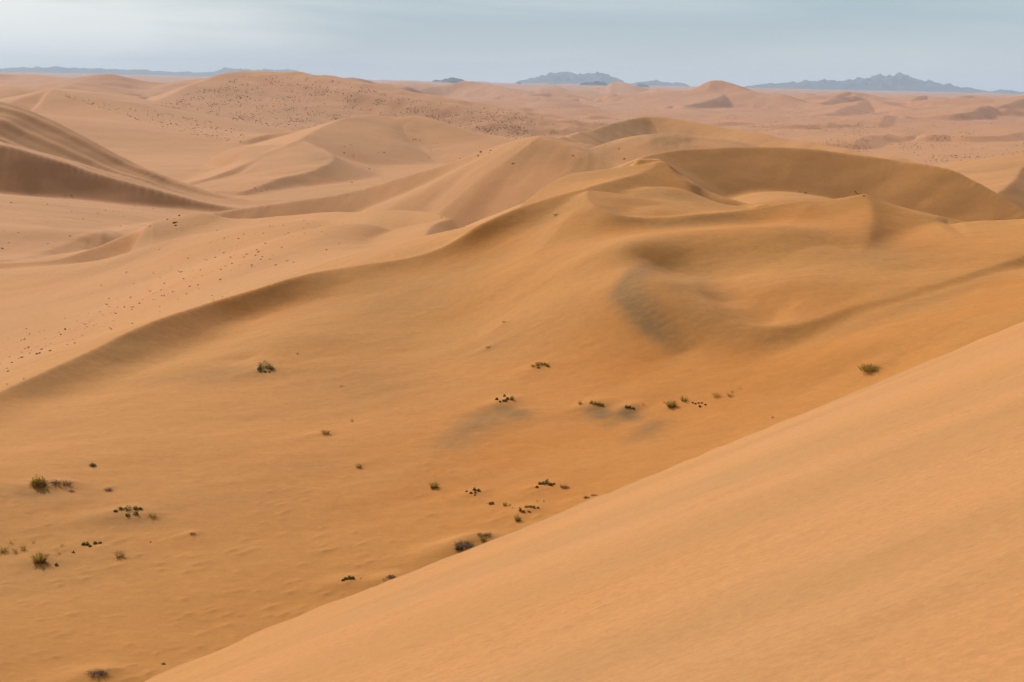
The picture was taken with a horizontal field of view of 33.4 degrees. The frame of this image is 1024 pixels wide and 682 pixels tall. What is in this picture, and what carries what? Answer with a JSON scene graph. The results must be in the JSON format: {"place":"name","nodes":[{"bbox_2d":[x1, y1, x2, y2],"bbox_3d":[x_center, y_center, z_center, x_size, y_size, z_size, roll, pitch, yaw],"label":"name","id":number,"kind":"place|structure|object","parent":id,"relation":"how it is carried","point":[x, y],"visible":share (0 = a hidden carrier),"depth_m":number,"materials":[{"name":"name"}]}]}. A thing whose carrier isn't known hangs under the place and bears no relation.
{"place":"outdoors","nodes":[
{"label":"outdoors","id":0,"kind":"place"},
{"bbox_2d":[0,66,206,75],"bbox_3d":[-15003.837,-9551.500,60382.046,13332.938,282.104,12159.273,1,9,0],"label":"mountain","id":1,"kind":"structure","parent":0,"point":[53,69],"depth_m":57978.77,"materials":[{"name":"grey stone"}]},
{"bbox_2d":[0,210,464,374],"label":"dotted dune","id":2,"kind":"structure","parent":0,"point":[52,298],"depth_m":414.82,"materials":[{"name":"orange sand"}]},
{"bbox_2d":[201,67,312,75],"bbox_3d":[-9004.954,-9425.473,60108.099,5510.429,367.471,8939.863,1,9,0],"label":"mountain","id":3,"kind":"structure","parent":0,"point":[223,70],"depth_m":58783.60,"materials":[{"name":"stone"}]},
{"bbox_2d":[432,77,463,82],"bbox_3d":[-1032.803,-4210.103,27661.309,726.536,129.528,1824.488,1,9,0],"label":"mountain","id":4,"kind":"structure","parent":0,"point":[452,80],"depth_m":27281.17,"materials":[{"name":"stone"}]},
{"bbox_2d":[0,159,1023,681],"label":"dune","id":5,"kind":"structure","parent":0,"point":[646,289],"depth_m":194.54,"materials":[{"name":"orange sand"}]},
{"bbox_2d":[0,546,8,552],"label":"grass tuft","id":6,"kind":"object","parent":5,"relation":"on","point":[4,549],"visible":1,"depth_m":147.05,"materials":[{"name":"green plant"}]},
{"bbox_2d":[28,551,50,563],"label":"grass tuft","id":7,"kind":"object","parent":5,"relation":"on","point":[39,558],"visible":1,"depth_m":144.53,"materials":[{"name":"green plant"}]},
{"bbox_2d":[29,474,51,487],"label":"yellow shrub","id":8,"kind":"object","parent":5,"relation":"on","point":[35,483],"visible":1,"depth_m":163.09,"materials":[{"name":"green plant"}]},
{"bbox_2d":[83,669,108,677],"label":"dry shrub","id":9,"kind":"object","parent":5,"relation":"on","point":[99,672],"visible":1,"depth_m":119.59,"materials":[{"name":"brown plant"}]},
{"bbox_2d":[113,549,128,557],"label":"grass tuft","id":10,"kind":"object","parent":5,"relation":"on","point":[121,553],"visible":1,"depth_m":146.58,"materials":[{"name":"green plant"}]},
{"bbox_2d":[113,505,142,516],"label":"creeping plant","id":11,"kind":"object","parent":5,"relation":"on","point":[134,508],"visible":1,"depth_m":157.30,"materials":[{"name":"green plant"}]},
{"bbox_2d":[256,360,274,372],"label":"dome shrub","id":12,"kind":"object","parent":5,"relation":"on","point":[261,364],"visible":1,"depth_m":216.06,"materials":[{"name":"green plant"}]},
{"bbox_2d":[341,575,354,580],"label":"creeping plant","id":13,"kind":"object","parent":5,"relation":"on","point":[349,577],"visible":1,"depth_m":140.18,"materials":[{"name":"green plant"}]},
{"bbox_2d":[428,481,440,488],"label":"grass tuft","id":14,"kind":"object","parent":5,"relation":"on","point":[433,486],"visible":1,"depth_m":164.44,"materials":[{"name":"green plant"}]},
{"bbox_2d":[454,539,477,548],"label":"dry shrub","id":15,"kind":"object","parent":5,"relation":"on","point":[460,545],"visible":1,"depth_m":145.18,"materials":[{"name":"brown plant"}]},
{"bbox_2d":[465,488,480,494],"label":"creeping plant","id":16,"kind":"object","parent":5,"relation":"on","point":[475,490],"visible":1,"depth_m":161.97,"materials":[{"name":"green plant"}]},
{"bbox_2d":[477,532,490,536],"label":"dry shrub","id":17,"kind":"object","parent":5,"relation":"on","point":[484,535],"visible":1,"depth_m":147.06,"materials":[{"name":"brown plant"}]},
{"bbox_2d":[495,394,514,401],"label":"creeping plant","id":18,"kind":"object","parent":5,"relation":"on","point":[506,399],"visible":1,"depth_m":192.71,"materials":[{"name":"green plant"}]},
{"bbox_2d":[512,515,520,520],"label":"grass tuft","id":19,"kind":"object","parent":5,"relation":"on","point":[517,518],"visible":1,"depth_m":152.57,"materials":[{"name":"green plant"}]},
{"bbox_2d":[518,505,538,511],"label":"creeping plant","id":20,"kind":"object","parent":5,"relation":"on","point":[531,506],"visible":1,"depth_m":155.33,"materials":[{"name":"green plant"}]},
{"bbox_2d":[531,361,549,367],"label":"spreading tuft","id":21,"kind":"object","parent":5,"relation":"on","point":[542,362],"visible":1,"depth_m":204.31,"materials":[{"name":"green plant"}]},
{"bbox_2d":[535,478,554,487],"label":"creeping plant","id":22,"kind":"object","parent":5,"relation":"on","point":[546,482],"visible":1,"depth_m":162.23,"materials":[{"name":"green plant"}]},
{"bbox_2d":[589,401,603,405],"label":"creeping plant","id":23,"kind":"object","parent":5,"relation":"on","point":[600,404],"visible":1,"depth_m":187.54,"materials":[{"name":"green plant"}]},
{"bbox_2d":[665,400,676,406],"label":"grass tuft","id":24,"kind":"object","parent":5,"relation":"on","point":[670,404],"visible":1,"depth_m":184.31,"materials":[{"name":"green plant"}]},
{"bbox_2d":[858,363,882,371],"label":"tussock","id":25,"kind":"object","parent":5,"relation":"on","point":[870,368],"visible":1,"depth_m":180.76,"materials":[{"name":"green plant"}]},
{"bbox_2d":[0,101,1023,262],"bbox_3d":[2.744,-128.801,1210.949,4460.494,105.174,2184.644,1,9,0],"label":"ground","id":26,"kind":"structure","parent":0,"point":[131,173],"depth_m":1263.54,"materials":[{"name":"orange sand"}]},
{"bbox_2d":[69,96,243,141],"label":"scrub","id":27,"kind":"object","parent":26,"relation":"on","point":[171,123],"visible":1,"depth_m":2326.72,"materials":[{"name":"brown plant"}]},
{"bbox_2d":[0,71,1023,164],"bbox_3d":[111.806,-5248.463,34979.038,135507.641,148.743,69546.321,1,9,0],"label":"ground","id":28,"kind":"structure","parent":0,"point":[708,102],"depth_m":4027.33,"materials":[{"name":"sand"}]},
{"bbox_2d":[161,76,541,138],"bbox_3d":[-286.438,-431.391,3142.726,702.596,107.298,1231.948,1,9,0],"label":"scrub","id":29,"kind":"object","parent":28,"relation":"on","point":[338,101],"visible":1,"depth_m":3399.92,"materials":[{"name":"brown plant"}]},
{"bbox_2d":[437,102,1023,164],"bbox_3d":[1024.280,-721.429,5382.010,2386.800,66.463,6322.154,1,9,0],"label":"scrub","id":30,"kind":"object","parent":28,"relation":"on","point":[778,134],"visible":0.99,"depth_m":3398.24,"materials":[{"name":"brown plant"}]},
{"bbox_2d":[0,0,1023,91],"label":"sky","id":31,"kind":"structure","parent":0,"point":[976,44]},
{"bbox_2d":[516,72,623,84],"bbox_3d":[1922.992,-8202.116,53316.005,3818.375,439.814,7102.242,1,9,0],"label":"mountain","id":32,"kind":"structure","parent":0,"point":[563,78],"depth_m":51470.31,"materials":[{"name":"stone"}]},
{"bbox_2d":[144,322,1023,681],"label":"foreground dune","id":33,"kind":"structure","parent":0,"point":[874,532],"depth_m":11.77,"materials":[{"name":"orange sand"}]},
{"bbox_2d":[579,81,606,85],"bbox_3d":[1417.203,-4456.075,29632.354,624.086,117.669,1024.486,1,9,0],"label":"mountain","id":34,"kind":"structure","parent":0,"point":[595,83],"depth_m":29525.30,"materials":[{"name":"grey stone"}]},
{"bbox_2d":[631,80,689,86],"bbox_3d":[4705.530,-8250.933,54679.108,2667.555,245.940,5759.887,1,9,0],"label":"mountain","id":35,"kind":"structure","parent":0,"point":[655,83],"depth_m":53480.01,"materials":[{"name":"stone"}]},
{"bbox_2d":[616,147,985,221],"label":"brown dune","id":36,"kind":"structure","parent":0,"point":[769,176],"depth_m":606.41,"materials":[{"name":"brown sand"}]},
{"bbox_2d":[745,72,990,92],"bbox_3d":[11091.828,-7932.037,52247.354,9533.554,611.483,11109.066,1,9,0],"label":"mountain","id":37,"kind":"structure","parent":0,"point":[899,81],"depth_m":49664.21,"materials":[{"name":"stone"}]},
{"bbox_2d":[990,89,1023,93],"bbox_3d":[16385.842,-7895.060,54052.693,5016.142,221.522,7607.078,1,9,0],"label":"mountain","id":38,"kind":"structure","parent":0,"point":[1006,91],"depth_m":52624.12,"materials":[{"name":"stone"}]}
]}

